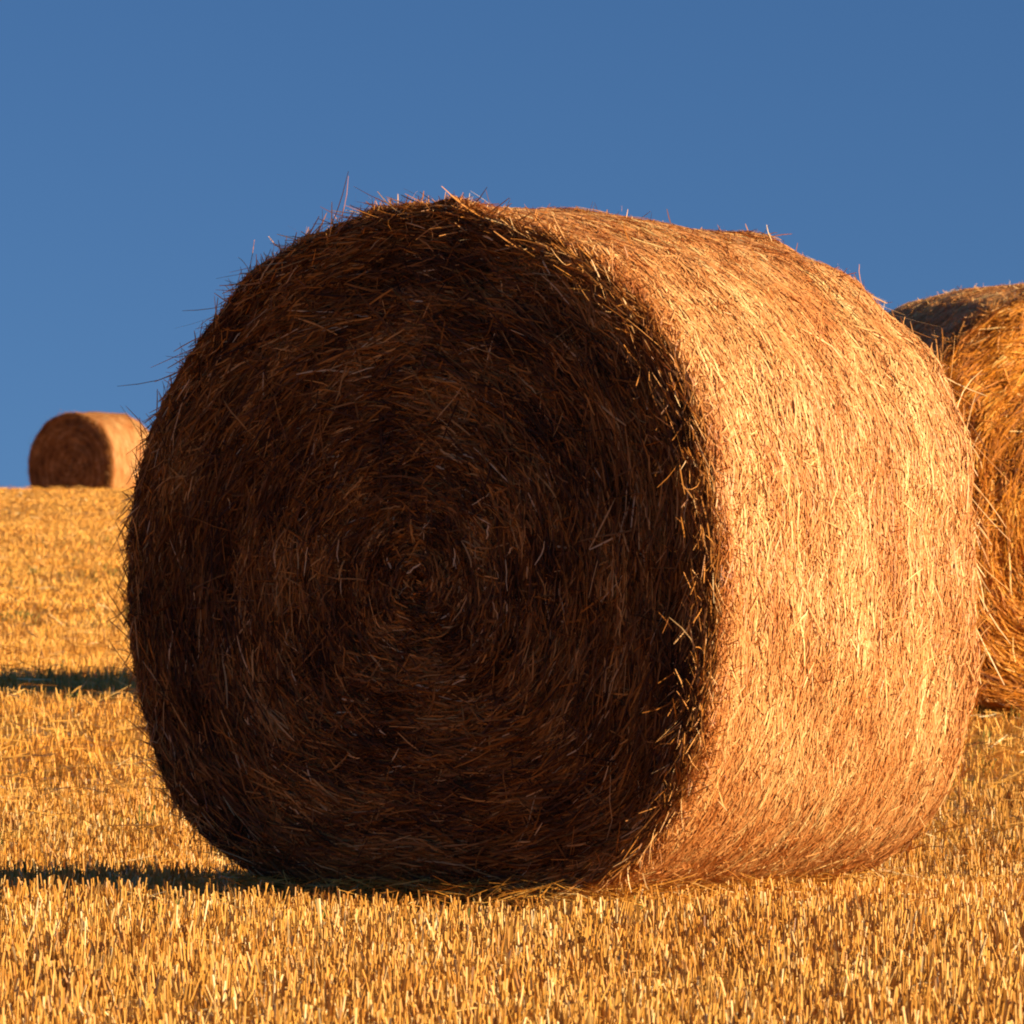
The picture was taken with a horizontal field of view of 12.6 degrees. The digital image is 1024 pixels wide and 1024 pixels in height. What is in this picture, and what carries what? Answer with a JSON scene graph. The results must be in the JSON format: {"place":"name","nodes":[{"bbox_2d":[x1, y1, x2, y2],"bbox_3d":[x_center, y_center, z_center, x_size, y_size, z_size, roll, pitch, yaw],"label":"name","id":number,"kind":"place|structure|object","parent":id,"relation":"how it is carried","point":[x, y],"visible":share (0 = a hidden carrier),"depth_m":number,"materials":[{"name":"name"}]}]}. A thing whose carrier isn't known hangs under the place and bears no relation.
{"place":"outdoors","nodes":[
{"label":"outdoors","id":0,"kind":"place"},
{"bbox_2d":[0,535,1022,929],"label":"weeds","id":1,"kind":"object","parent":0,"point":[164,789],"visible":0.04,"depth_m":18.42,"materials":[{"name":"yellow plant"}]},
{"bbox_2d":[0,485,1023,1023],"bbox_3d":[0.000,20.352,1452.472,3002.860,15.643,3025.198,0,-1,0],"label":"ground","id":2,"kind":"structure","parent":0,"point":[124,720],"depth_m":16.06,"materials":[{"name":"yellow plant"}]},
{"bbox_2d":[26,409,148,489],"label":"round straw bale","id":3,"kind":"object","parent":2,"relation":"on","point":[69,449],"visible":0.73,"depth_m":69.59},
{"bbox_2d":[101,171,1012,909],"bbox_3d":[0.089,0.100,10.487,1.702,1.657,1.328,0,-2,34],"label":"round straw bale","id":4,"kind":"object","parent":2,"relation":"on","point":[471,541],"visible":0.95,"depth_m":9.98},
{"bbox_2d":[887,281,1023,713],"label":"round straw bale","id":5,"kind":"object","parent":2,"relation":"on","point":[982,327],"visible":0.23,"depth_m":16.79},
{"bbox_2d":[0,0,1023,488],"label":"sky","id":6,"kind":"structure","parent":0,"point":[147,147],"materials":[{"name":"blue"}]}
]}

